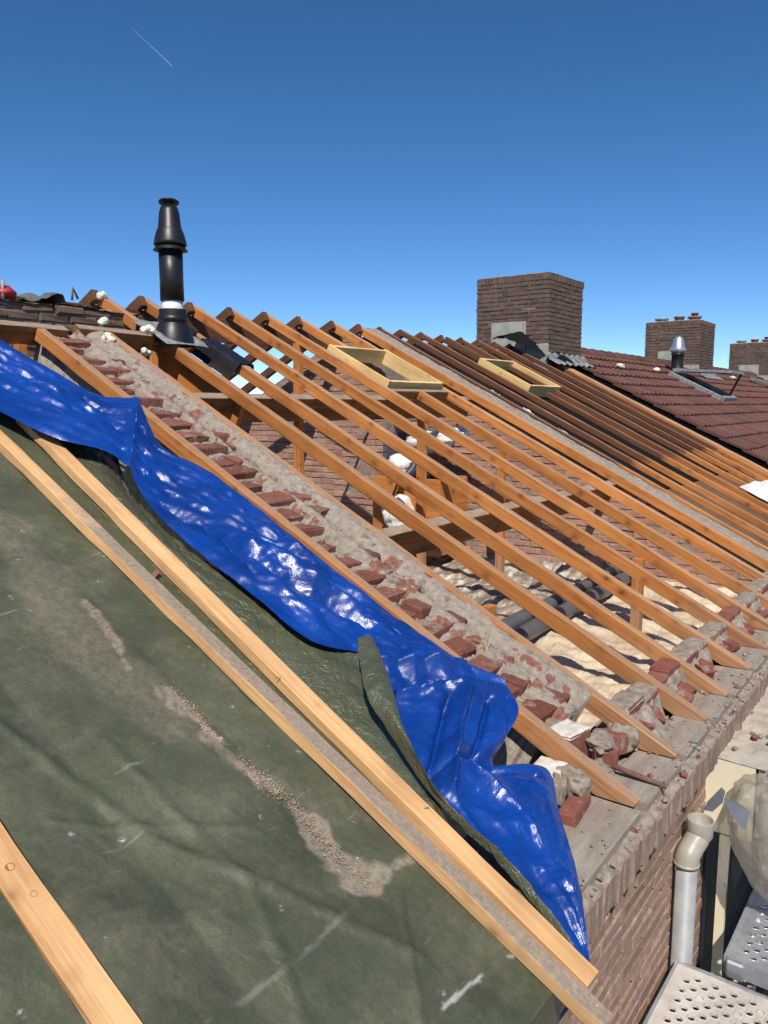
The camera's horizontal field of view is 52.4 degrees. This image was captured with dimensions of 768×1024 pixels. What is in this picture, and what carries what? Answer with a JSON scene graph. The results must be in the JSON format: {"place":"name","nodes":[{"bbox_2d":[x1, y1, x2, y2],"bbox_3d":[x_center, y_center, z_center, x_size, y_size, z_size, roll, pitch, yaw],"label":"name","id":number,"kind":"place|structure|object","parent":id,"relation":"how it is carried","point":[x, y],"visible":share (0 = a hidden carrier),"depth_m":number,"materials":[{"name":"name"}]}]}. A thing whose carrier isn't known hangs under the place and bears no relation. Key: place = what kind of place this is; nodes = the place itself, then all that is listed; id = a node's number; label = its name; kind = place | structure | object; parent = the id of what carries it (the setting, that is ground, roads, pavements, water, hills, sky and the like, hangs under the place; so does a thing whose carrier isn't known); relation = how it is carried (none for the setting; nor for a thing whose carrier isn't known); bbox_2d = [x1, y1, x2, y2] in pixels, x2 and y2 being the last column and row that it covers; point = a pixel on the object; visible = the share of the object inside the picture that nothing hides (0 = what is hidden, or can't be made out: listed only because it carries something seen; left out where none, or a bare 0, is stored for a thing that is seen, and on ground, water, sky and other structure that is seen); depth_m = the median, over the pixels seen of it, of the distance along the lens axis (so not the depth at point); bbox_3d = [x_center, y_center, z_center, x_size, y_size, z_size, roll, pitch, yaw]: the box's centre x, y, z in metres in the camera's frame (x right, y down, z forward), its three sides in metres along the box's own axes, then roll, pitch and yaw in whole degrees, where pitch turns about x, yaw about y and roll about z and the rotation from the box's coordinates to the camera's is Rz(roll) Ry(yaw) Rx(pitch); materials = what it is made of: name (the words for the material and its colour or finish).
{"place":"outdoors","nodes":[
{"label":"outdoors","id":0,"kind":"place"},
{"bbox_2d":[0,412,576,1023],"bbox_3d":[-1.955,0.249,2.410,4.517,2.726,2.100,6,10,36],"label":"green tarp","id":1,"kind":"object","parent":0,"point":[182,866],"visible":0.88,"depth_m":1.99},
{"bbox_2d":[0,822,141,1023],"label":"pine batten","id":2,"kind":"object","parent":1,"relation":"on","point":[86,982],"visible":1,"depth_m":1.60,"materials":[{"name":"brown wood"}]},
{"bbox_2d":[0,430,612,1023],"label":"pine batten","id":3,"kind":"object","parent":1,"relation":"on","point":[474,902],"visible":1,"depth_m":2.32,"materials":[{"name":"wood"}]},
{"bbox_2d":[82,542,606,1017],"bbox_3d":[-0.288,0.682,2.307,1.945,0.997,0.782,3,9,24],"label":"grit","id":4,"kind":"object","parent":1,"relation":"on","point":[205,726],"visible":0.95,"depth_m":2.22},
{"bbox_2d":[16,420,598,987],"bbox_3d":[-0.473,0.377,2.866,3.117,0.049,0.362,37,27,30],"label":"pine batten","id":5,"kind":"object","parent":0,"point":[396,790],"visible":0.81,"depth_m":2.47,"materials":[{"name":"wood"}]},
{"bbox_2d":[0,339,589,961],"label":"blue tarp","id":6,"kind":"object","parent":5,"relation":"on","point":[458,715],"visible":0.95,"depth_m":2.94,"materials":[{"name":"plastic"}]},
{"bbox_2d":[0,0,767,393],"label":"sky","id":7,"kind":"structure","parent":0,"point":[347,163],"materials":[{"name":"blue"}]},
{"bbox_2d":[411,344,734,488],"bbox_3d":[2.225,-1.234,9.323,3.032,1.519,3.635,6,10,36],"label":"roofing felt","id":8,"kind":"object","parent":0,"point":[630,445],"visible":0.18,"depth_m":8.91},
{"bbox_2d":[444,337,487,360],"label":"rafter","id":9,"kind":"object","parent":8,"relation":"on","point":[461,348],"visible":0.78,"depth_m":9.65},
{"bbox_2d":[720,906,767,1023],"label":"scaffold deck","id":10,"kind":"structure","parent":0,"point":[746,984],"depth_m":3.97,"materials":[{"name":"metal"}]},
{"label":"loft floor","id":11,"kind":"structure","parent":0,"visible":0},
{"bbox_2d":[30,330,591,837],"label":"party wall","id":12,"kind":"structure","parent":11,"relation":"on","point":[544,690],"depth_m":3.84,"materials":[{"name":"brick"}]},
{"bbox_2d":[0,320,67,345],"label":"trimmer beam","id":13,"kind":"structure","parent":12,"relation":"attached to","point":[14,332],"depth_m":4.71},
{"bbox_2d":[0,299,142,356],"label":"chimney stump","id":14,"kind":"object","parent":12,"relation":"on","point":[68,316],"visible":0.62,"depth_m":5.27,"materials":[{"name":"brick"}]},
{"bbox_2d":[0,285,16,299],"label":"red bucket","id":15,"kind":"object","parent":14,"relation":"on","point":[9,292],"visible":0.84,"depth_m":5.05,"materials":[{"name":"plastic"}]},
{"bbox_2d":[17,292,66,303],"bbox_3d":[-2.437,-1.468,5.364,0.380,0.115,0.320,6,10,36],"label":"grey sheet","id":16,"kind":"object","parent":14,"relation":"on","point":[52,298],"visible":0.69,"depth_m":5.41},
{"bbox_2d":[79,289,98,304],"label":"rafter","id":17,"kind":"object","parent":14,"relation":"attached to","point":[89,297],"visible":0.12,"depth_m":5.81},
{"bbox_2d":[72,324,166,352],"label":"trimmer beam","id":18,"kind":"structure","parent":12,"relation":"attached to","point":[137,340],"depth_m":5.33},
{"bbox_2d":[193,393,472,422],"bbox_3d":[-0.268,-0.844,6.295,0.086,0.195,3.690,36,26,28],"label":"purlin","id":19,"kind":"object","parent":12,"relation":"attached to","point":[223,404],"visible":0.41,"depth_m":5.81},
{"bbox_2d":[327,344,443,389],"bbox_3d":[0.009,-1.289,7.129,0.732,0.459,0.859,6,10,36],"label":"skylight frame","id":20,"kind":"object","parent":19,"relation":"on","point":[418,378],"visible":0.73,"depth_m":7.27,"materials":[{"name":"yellow wood"}]},
{"bbox_2d":[392,389,448,399],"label":"trimmer beam","id":21,"kind":"structure","parent":19,"relation":"on","point":[410,394],"depth_m":6.88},
{"bbox_2d":[378,480,617,554],"bbox_3d":[0.927,0.015,5.517,0.083,0.195,3.690,36,26,28],"label":"purlin","id":22,"kind":"object","parent":12,"relation":"attached to","point":[409,540],"visible":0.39,"depth_m":4.96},
{"bbox_2d":[239,337,404,525],"bbox_3d":[-0.771,-0.615,8.796,2.247,2.629,0.346,6,10,36],"label":"chimney breast","id":23,"kind":"object","parent":11,"relation":"on","point":[344,492],"visible":0.19,"depth_m":8.37,"materials":[{"name":"red brick"}]},
{"bbox_2d":[15,296,360,349],"bbox_3d":[-1.412,-1.597,6.892,0.037,0.205,3.880,6,10,36],"label":"ridge board","id":24,"kind":"object","parent":23,"relation":"attached to","point":[201,328],"visible":0.22,"depth_m":6.92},
{"bbox_2d":[97,297,141,330],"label":"rafter","id":25,"kind":"object","parent":24,"relation":"on","point":[107,303],"visible":0.64,"depth_m":5.70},
{"bbox_2d":[299,318,346,345],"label":"rafter","id":26,"kind":"object","parent":24,"relation":"on","point":[317,333],"visible":0.68,"depth_m":7.48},
{"bbox_2d":[222,316,302,380],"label":"rafter","id":27,"kind":"object","parent":26,"relation":"attached to","point":[296,322],"visible":0.09,"depth_m":7.83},
{"bbox_2d":[413,553,737,728],"bbox_3d":[-1.379,0.555,7.317,8.500,0.207,3.720,6,10,36],"label":"plastic sheeting","id":28,"kind":"object","parent":11,"relation":"on","point":[600,678],"visible":0.07,"depth_m":5.81,"materials":[{"name":"plastic"}]},
{"bbox_2d":[293,343,303,474],"bbox_3d":[-0.782,-0.463,7.226,0.074,2.159,0.082,6,10,36],"label":"post","id":29,"kind":"object","parent":28,"relation":"on","point":[298,453],"visible":0.22,"depth_m":7.15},
{"bbox_2d":[373,475,467,557],"bbox_3d":[0.359,0.010,7.823,0.802,0.754,0.503,6,10,36],"label":"plywood box","id":30,"kind":"object","parent":28,"relation":"on","point":[448,493],"visible":0.25,"depth_m":7.61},
{"bbox_2d":[381,494,414,526],"bbox_3d":[0.152,0.015,7.537,0.288,0.390,0.286,6,10,36],"label":"sack","id":31,"kind":"object","parent":30,"relation":"on","point":[390,520],"visible":0.31,"depth_m":7.47,"materials":[{"name":"white plastic"}]},
{"bbox_2d":[388,453,430,477],"bbox_3d":[0.256,-0.438,7.829,0.432,0.452,0.458,6,10,36],"label":"sack","id":32,"kind":"object","parent":30,"relation":"on","point":[402,462],"visible":0.2,"depth_m":7.65,"materials":[{"name":"white plastic"}]},
{"bbox_2d":[405,429,455,453],"bbox_3d":[0.462,-0.699,7.721,0.623,0.251,0.344,6,10,36],"label":"sack","id":33,"kind":"object","parent":32,"relation":"on","point":[411,440],"visible":0.34,"depth_m":7.58,"materials":[{"name":"white plastic"}]},
{"bbox_2d":[416,418,426,564],"bbox_3d":[0.351,-0.237,7.272,0.075,1.700,0.084,6,10,36],"label":"post","id":34,"kind":"object","parent":28,"relation":"on","point":[421,475],"visible":0.28,"depth_m":7.24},
{"bbox_2d":[495,440,506,572],"bbox_3d":[1.046,0.005,6.980,0.074,1.300,0.064,6,10,36],"label":"post","id":35,"kind":"object","parent":28,"relation":"on","point":[499,559],"visible":0.27,"depth_m":6.95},
{"bbox_2d":[501,565,621,629],"bbox_3d":[1.194,0.687,5.705,0.122,0.123,3.204,6,10,35],"label":"duct","id":36,"kind":"object","parent":28,"relation":"on","point":[517,619],"visible":0.29,"depth_m":5.71,"materials":[{"name":"grey metal"}]},
{"bbox_2d":[514,571,630,640],"bbox_3d":[1.326,0.700,5.608,0.122,0.123,3.204,6,10,35],"label":"duct","id":37,"kind":"object","parent":28,"relation":"on","point":[532,629],"visible":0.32,"depth_m":5.49,"materials":[{"name":"black plastic"}]},
{"bbox_2d":[630,557,644,630],"bbox_3d":[1.753,0.598,5.399,0.074,0.560,0.074,6,10,36],"label":"post","id":38,"kind":"object","parent":28,"relation":"on","point":[636,617],"visible":0.48,"depth_m":5.37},
{"label":"ground","id":39,"kind":"structure","parent":0,"visible":0},
{"bbox_2d":[463,628,767,1023],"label":"eaves wall","id":40,"kind":"structure","parent":39,"relation":"on","point":[628,908],"depth_m":2.91,"materials":[{"name":"brown brick"}]},
{"bbox_2d":[35,328,640,806],"bbox_3d":[-0.601,-0.006,3.792,4.181,0.085,0.063,36,26,28],"label":"rafter","id":41,"kind":"object","parent":40,"relation":"on","point":[541,734],"visible":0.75,"depth_m":3.54,"materials":[{"name":"wood"}]},
{"bbox_2d":[111,333,678,757],"bbox_3d":[-0.324,-0.064,4.177,4.204,0.085,0.067,36,26,28],"label":"rafter","id":42,"kind":"object","parent":40,"relation":"on","point":[601,707],"visible":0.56,"depth_m":3.60,"materials":[{"name":"wood"}]},
{"bbox_2d":[160,345,708,721],"bbox_3d":[-0.056,-0.117,4.542,4.215,0.087,0.068,36,26,28],"label":"rafter","id":43,"kind":"object","parent":40,"relation":"on","point":[604,654],"visible":0.91,"depth_m":4.24,"materials":[{"name":"wood"}]},
{"bbox_2d":[132,198,208,347],"bbox_3d":[-1.522,-1.676,5.511,0.387,1.005,0.370,6,10,36],"label":"flue","id":44,"kind":"object","parent":43,"relation":"on","point":[171,326],"visible":0.97,"depth_m":5.43,"materials":[{"name":"black plastic"}]},
{"bbox_2d":[139,351,244,426],"bbox_3d":[-1.385,-0.909,5.514,1.140,0.274,0.039,36,26,28],"label":"plank","id":45,"kind":"object","parent":43,"relation":"attached to","point":[181,374],"visible":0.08,"depth_m":5.48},
{"bbox_2d":[143,298,729,695],"bbox_3d":[-0.112,-0.372,5.048,5.031,0.085,0.064,36,26,28],"label":"rafter","id":46,"kind":"object","parent":40,"relation":"on","point":[617,625],"visible":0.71,"depth_m":4.58,"materials":[{"name":"wood"}]},
{"bbox_2d":[126,296,146,309],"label":"rafter","id":47,"kind":"object","parent":46,"relation":"attached to","point":[138,303],"visible":0.06,"depth_m":6.14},
{"bbox_2d":[190,338,253,378],"bbox_3d":[-1.188,-1.131,5.738,0.455,0.307,0.230,6,10,36],"label":"lead flashing","id":48,"kind":"object","parent":46,"relation":"attached to","point":[221,358],"visible":1,"depth_m":5.69,"materials":[{"name":"black metal"}]},
{"bbox_2d":[192,304,750,669],"bbox_3d":[0.169,-0.424,5.422,5.031,0.085,0.067,36,26,28],"label":"rafter","id":49,"kind":"object","parent":40,"relation":"on","point":[651,610],"visible":0.91,"depth_m":5.06,"materials":[{"name":"wood"}]},
{"bbox_2d":[230,309,767,649],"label":"rafter","id":50,"kind":"object","parent":40,"relation":"on","point":[650,580],"visible":0.92,"depth_m":5.43,"materials":[{"name":"wood"}]},
{"bbox_2d":[184,307,233,352],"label":"rafter","id":51,"kind":"object","parent":50,"relation":"attached to","point":[226,313],"visible":0.04,"depth_m":6.88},
{"bbox_2d":[265,314,767,630],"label":"rafter","id":52,"kind":"object","parent":40,"relation":"on","point":[706,590],"visible":0.88,"depth_m":5.82,"materials":[{"name":"wood"}]},
{"bbox_2d":[205,311,268,366],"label":"rafter","id":53,"kind":"object","parent":52,"relation":"attached to","point":[262,317],"visible":0.04,"depth_m":7.22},
{"bbox_2d":[332,322,767,580],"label":"rafter","id":54,"kind":"object","parent":40,"relation":"on","point":[682,533],"visible":0.77,"depth_m":6.50,"materials":[{"name":"wood"}]},
{"bbox_2d":[241,321,335,393],"bbox_3d":[-2.337,-0.990,9.463,5.062,0.090,0.068,-27,-10,36],"label":"rafter","id":55,"kind":"object","parent":54,"relation":"attached to","point":[269,372],"visible":0.06,"depth_m":8.50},
{"bbox_2d":[534,755,568,777],"bbox_3d":[0.590,1.004,2.862,0.114,0.138,0.205,5,9,33],"label":"lump","id":56,"kind":"object","parent":40,"relation":"on","point":[550,765],"visible":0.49,"depth_m":2.89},
{"bbox_2d":[553,772,567,805],"bbox_3d":[0.624,0.986,2.779,0.058,0.122,0.069,2,8,15],"label":"mortar lump","id":57,"kind":"object","parent":40,"relation":"on","point":[560,783],"visible":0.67,"depth_m":2.75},
{"bbox_2d":[359,326,767,570],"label":"rafter","id":58,"kind":"object","parent":40,"relation":"on","point":[731,545],"visible":0.94,"depth_m":7.05,"materials":[{"name":"wood"}]},
{"bbox_2d":[362,327,767,586],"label":"party wall","id":59,"kind":"structure","parent":40,"relation":"on","point":[532,549],"depth_m":7.28,"materials":[{"name":"red brick"}]},
{"bbox_2d":[546,718,590,756],"bbox_3d":[0.731,0.917,3.102,0.156,0.136,0.118,-8,11,-44],"label":"loose brick","id":60,"kind":"object","parent":40,"relation":"on","point":[575,734],"visible":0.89,"depth_m":3.08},
{"bbox_2d":[507,796,640,891],"bbox_3d":[0.573,1.122,2.475,0.201,0.048,0.868,6,10,36],"label":"eaves plank","id":61,"kind":"object","parent":40,"relation":"on","point":[596,828],"visible":0.33,"depth_m":2.61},
{"bbox_2d":[382,328,767,551],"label":"rafter","id":62,"kind":"object","parent":40,"relation":"on","point":[654,485],"visible":0.53,"depth_m":7.40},
{"bbox_2d":[559,794,590,827],"bbox_3d":[0.671,1.051,2.753,0.073,0.070,0.206,5,9,30],"label":"loose brick","id":63,"kind":"object","parent":40,"relation":"on","point":[573,809],"visible":0.62,"depth_m":2.71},
{"bbox_2d":[556,764,593,796],"bbox_3d":[0.689,0.985,2.828,0.083,0.110,0.131,-5,9,-30],"label":"mortar lump","id":64,"kind":"object","parent":63,"relation":"on","point":[579,783],"visible":0.71,"depth_m":2.79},
{"bbox_2d":[403,331,767,541],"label":"rafter","id":65,"kind":"object","parent":40,"relation":"on","point":[734,519],"visible":1,"depth_m":7.75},
{"bbox_2d":[417,391,767,609],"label":"rafter","id":66,"kind":"object","parent":40,"relation":"on","point":[687,556],"visible":0.83,"depth_m":6.00,"materials":[{"name":"wood"}]},
{"bbox_2d":[423,334,767,530],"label":"rafter","id":67,"kind":"object","parent":40,"relation":"on","point":[733,508],"visible":0.99,"depth_m":8.12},
{"bbox_2d":[591,757,614,776],"bbox_3d":[0.821,1.007,3.009,0.117,0.085,0.145,-2,8,-14],"label":"mortar lump","id":68,"kind":"object","parent":40,"relation":"on","point":[603,765],"visible":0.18,"depth_m":2.99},
{"bbox_2d":[593,743,620,770],"bbox_3d":[0.890,0.977,3.119,0.094,0.085,0.123,4,9,25],"label":"loose brick","id":69,"kind":"object","parent":40,"relation":"on","point":[610,758],"visible":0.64,"depth_m":3.07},
{"bbox_2d":[585,728,615,754],"bbox_3d":[0.868,0.919,3.118,0.124,0.071,0.148,6,10,36],"label":"mortar lump","id":70,"kind":"object","parent":69,"relation":"on","point":[600,741],"visible":1,"depth_m":3.08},
{"bbox_2d":[480,341,747,485],"bbox_3d":[3.066,-0.973,9.265,5.031,0.061,0.064,36,26,28],"label":"rafter","id":71,"kind":"object","parent":40,"relation":"on","point":[683,452],"visible":0.84,"depth_m":9.30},
{"bbox_2d":[601,727,628,754],"bbox_3d":[0.948,0.950,3.226,0.099,0.098,0.110,-8,11,-44],"label":"loose brick","id":72,"kind":"object","parent":40,"relation":"on","point":[621,739],"visible":0.46,"depth_m":3.19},
{"bbox_2d":[464,340,767,510],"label":"rafter","id":73,"kind":"object","parent":40,"relation":"on","point":[684,462],"visible":0.87,"depth_m":8.86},
{"bbox_2d":[478,358,560,396],"bbox_3d":[1.611,-1.602,9.303,0.723,0.454,0.833,6,10,36],"label":"skylight frame","id":74,"kind":"object","parent":73,"relation":"attached to","point":[499,367],"visible":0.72,"depth_m":9.14,"materials":[{"name":"yellow wood"}]},
{"bbox_2d":[740,480,767,501],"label":"crumpled sheet","id":75,"kind":"object","parent":73,"relation":"on","point":[758,489],"visible":1,"depth_m":8.33,"materials":[{"name":"white plastic"}]},
{"bbox_2d":[606,722,639,754],"bbox_3d":[0.993,0.942,3.248,0.139,0.125,0.081,3,8,21],"label":"mortar lump","id":76,"kind":"object","parent":40,"relation":"on","point":[632,732],"visible":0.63,"depth_m":3.22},
{"bbox_2d":[496,343,756,482],"bbox_3d":[3.335,-1.022,9.625,5.031,0.061,0.069,36,26,28],"label":"rafter","id":77,"kind":"object","parent":40,"relation":"on","point":[724,466],"visible":0.95,"depth_m":9.75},
{"bbox_2d":[596,750,680,811],"bbox_3d":[0.999,1.043,3.037,0.193,0.048,0.421,6,10,36],"label":"eaves plank","id":78,"kind":"object","parent":40,"relation":"on","point":[645,764],"visible":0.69,"depth_m":3.03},
{"bbox_2d":[612,763,666,788],"bbox_3d":[0.974,1.008,2.974,0.210,0.050,0.022,5,9,33],"label":"iron strap","id":79,"kind":"object","parent":78,"relation":"on","point":[626,771],"visible":1,"depth_m":2.97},
{"bbox_2d":[511,345,767,481],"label":"rafter","id":80,"kind":"object","parent":40,"relation":"on","point":[733,464],"visible":0.95,"depth_m":10.12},
{"bbox_2d":[610,681,671,751],"bbox_3d":[1.169,0.967,3.491,0.250,0.309,0.408,6,10,36],"label":"brick infill","id":81,"kind":"object","parent":40,"relation":"on","point":[640,702],"visible":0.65,"depth_m":3.44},
{"bbox_2d":[546,392,767,517],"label":"rafter","id":82,"kind":"object","parent":40,"relation":"on","point":[677,465],"visible":1,"depth_m":8.35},
{"bbox_2d":[552,362,767,478],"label":"rafter","id":83,"kind":"object","parent":40,"relation":"on","point":[669,425],"visible":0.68,"depth_m":10.31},
{"bbox_2d":[571,347,767,469],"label":"tiled roof","id":84,"kind":"structure","parent":40,"relation":"on","point":[739,426],"depth_m":12.55,"materials":[{"name":"tile"}]},
{"bbox_2d":[476,272,595,372],"bbox_3d":[2.282,-2.550,11.699,1.409,1.866,1.380,6,10,36],"label":"chimney","id":85,"kind":"object","parent":84,"relation":"on","point":[543,310],"visible":0.66,"depth_m":11.24,"materials":[{"name":"brick"}]},
{"bbox_2d":[492,331,573,365],"bbox_3d":[2.132,-2.323,11.053,1.508,0.488,0.348,-2,8,-17],"label":"felt flap","id":86,"kind":"object","parent":85,"relation":"attached to","point":[519,337],"visible":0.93,"depth_m":11.00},
{"bbox_2d":[670,336,686,371],"bbox_3d":[5.886,-3.091,15.624,0.400,0.860,0.400,6,10,36],"label":"vent pipe","id":87,"kind":"object","parent":84,"relation":"on","point":[678,349],"visible":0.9,"depth_m":15.52,"materials":[{"name":"silver metal"}]},
{"bbox_2d":[645,312,722,379],"bbox_3d":[6.868,-3.484,17.852,1.455,2.027,1.400,6,10,36],"label":"chimney","id":88,"kind":"object","parent":84,"relation":"on","point":[695,332],"visible":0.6,"depth_m":17.41,"materials":[{"name":"brick"}]},
{"bbox_2d":[668,368,743,400],"bbox_3d":[6.160,-2.427,14.944,1.137,0.639,1.093,6,10,36],"label":"roof window","id":89,"kind":"structure","parent":84,"relation":"on","point":[681,375],"depth_m":14.71,"materials":[{"name":"grey metal"}]},
{"bbox_2d":[729,337,767,380],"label":"chimney","id":90,"kind":"object","parent":84,"relation":"on","point":[752,356],"visible":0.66,"depth_m":23.58,"materials":[{"name":"brick"}]},
{"bbox_2d":[648,657,695,716],"bbox_3d":[1.418,0.926,3.826,0.252,0.316,0.341,6,10,36],"label":"brick infill","id":91,"kind":"object","parent":40,"relation":"on","point":[668,673],"visible":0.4,"depth_m":3.82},
{"bbox_2d":[581,631,767,898],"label":"mortar crumbs","id":92,"kind":"object","parent":40,"relation":"on","point":[637,827],"visible":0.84,"depth_m":3.31,"materials":[{"name":"concrete"}]},
{"bbox_2d":[644,715,710,760],"bbox_3d":[1.288,0.990,3.405,0.177,0.046,0.396,6,10,36],"label":"eaves plank","id":93,"kind":"object","parent":40,"relation":"on","point":[684,734],"visible":0.62,"depth_m":3.40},
{"bbox_2d":[667,812,713,1022],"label":"downpipe","id":94,"kind":"object","parent":40,"relation":"attached to","point":[696,839],"visible":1,"depth_m":3.17,"materials":[{"name":"grey plastic"}]},
{"bbox_2d":[682,962,767,997],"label":"scaffold ledger","id":95,"kind":"object","parent":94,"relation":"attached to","point":[726,980],"visible":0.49,"depth_m":3.09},
{"bbox_2d":[643,960,767,1023],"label":"scaffold deck","id":96,"kind":"structure","parent":95,"relation":"on","point":[686,978],"depth_m":2.97,"materials":[{"name":"metal"}]},
{"bbox_2d":[723,889,767,989],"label":"scaffold deck","id":97,"kind":"structure","parent":95,"relation":"on","point":[740,964],"depth_m":3.20,"materials":[{"name":"metal"}]},
{"bbox_2d":[671,637,716,678],"bbox_3d":[1.679,0.868,4.170,0.250,0.295,0.429,6,10,36],"label":"brick infill","id":98,"kind":"object","parent":40,"relation":"on","point":[694,652],"visible":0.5,"depth_m":4.14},
{"bbox_2d":[665,469,736,489],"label":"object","id":99,"kind":"structure","parent":40,"relation":"on","point":[693,481],"depth_m":10.39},
{"bbox_2d":[555,362,767,473],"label":"wide board","id":100,"kind":"object","parent":99,"relation":"on","point":[717,445],"visible":0.95,"depth_m":10.38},
{"bbox_2d":[684,691,732,724],"bbox_3d":[1.542,0.945,3.740,0.174,0.048,0.326,6,10,36],"label":"eaves plank","id":101,"kind":"object","parent":40,"relation":"on","point":[709,707],"visible":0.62,"depth_m":3.73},
{"bbox_2d":[668,470,767,546],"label":"roof boarding","id":102,"kind":"object","parent":40,"relation":"on","point":[732,501],"visible":0.2,"depth_m":7.88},
{"bbox_2d":[697,621,739,666],"bbox_3d":[1.953,0.828,4.536,0.250,0.300,0.388,6,10,36],"label":"brick infill","id":103,"kind":"object","parent":40,"relation":"on","point":[716,632],"visible":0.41,"depth_m":4.51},
{"bbox_2d":[695,665,752,699],"bbox_3d":[1.784,0.895,4.096,0.204,0.048,0.416,6,10,36],"label":"eaves plank","id":104,"kind":"object","parent":40,"relation":"on","point":[726,679],"visible":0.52,"depth_m":4.10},
{"bbox_2d":[693,831,767,1023],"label":"wall membrane","id":105,"kind":"object","parent":40,"relation":"attached to","point":[739,889],"depth_m":3.87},
{"bbox_2d":[704,686,767,1018],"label":"gutter box","id":106,"kind":"object","parent":40,"relation":"attached to","point":[749,755],"visible":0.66,"depth_m":3.56,"materials":[{"name":"beige paint"}]},
{"bbox_2d":[704,774,767,900],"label":"plastic bag","id":107,"kind":"object","parent":106,"relation":"on","point":[747,813],"visible":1,"depth_m":3.25,"materials":[{"name":"plastic"}]},
{"bbox_2d":[717,605,754,634],"bbox_3d":[2.213,0.776,4.884,0.252,0.295,0.380,6,10,36],"label":"brick infill","id":108,"kind":"object","parent":40,"relation":"on","point":[733,615],"visible":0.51,"depth_m":4.85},
{"bbox_2d":[722,646,767,672],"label":"eaves plank","id":109,"kind":"object","parent":40,"relation":"on","point":[756,656],"visible":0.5,"depth_m":4.45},
{"bbox_2d":[732,591,767,619],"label":"brick infill","id":110,"kind":"object","parent":40,"relation":"on","point":[750,601],"visible":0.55,"depth_m":5.21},
{"bbox_2d":[740,629,767,649],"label":"eaves plank","id":111,"kind":"object","parent":40,"relation":"on","point":[763,636],"visible":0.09,"depth_m":4.83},
{"bbox_2d":[748,577,767,596],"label":"brick infill","id":112,"kind":"object","parent":40,"relation":"on","point":[759,584],"visible":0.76,"depth_m":5.55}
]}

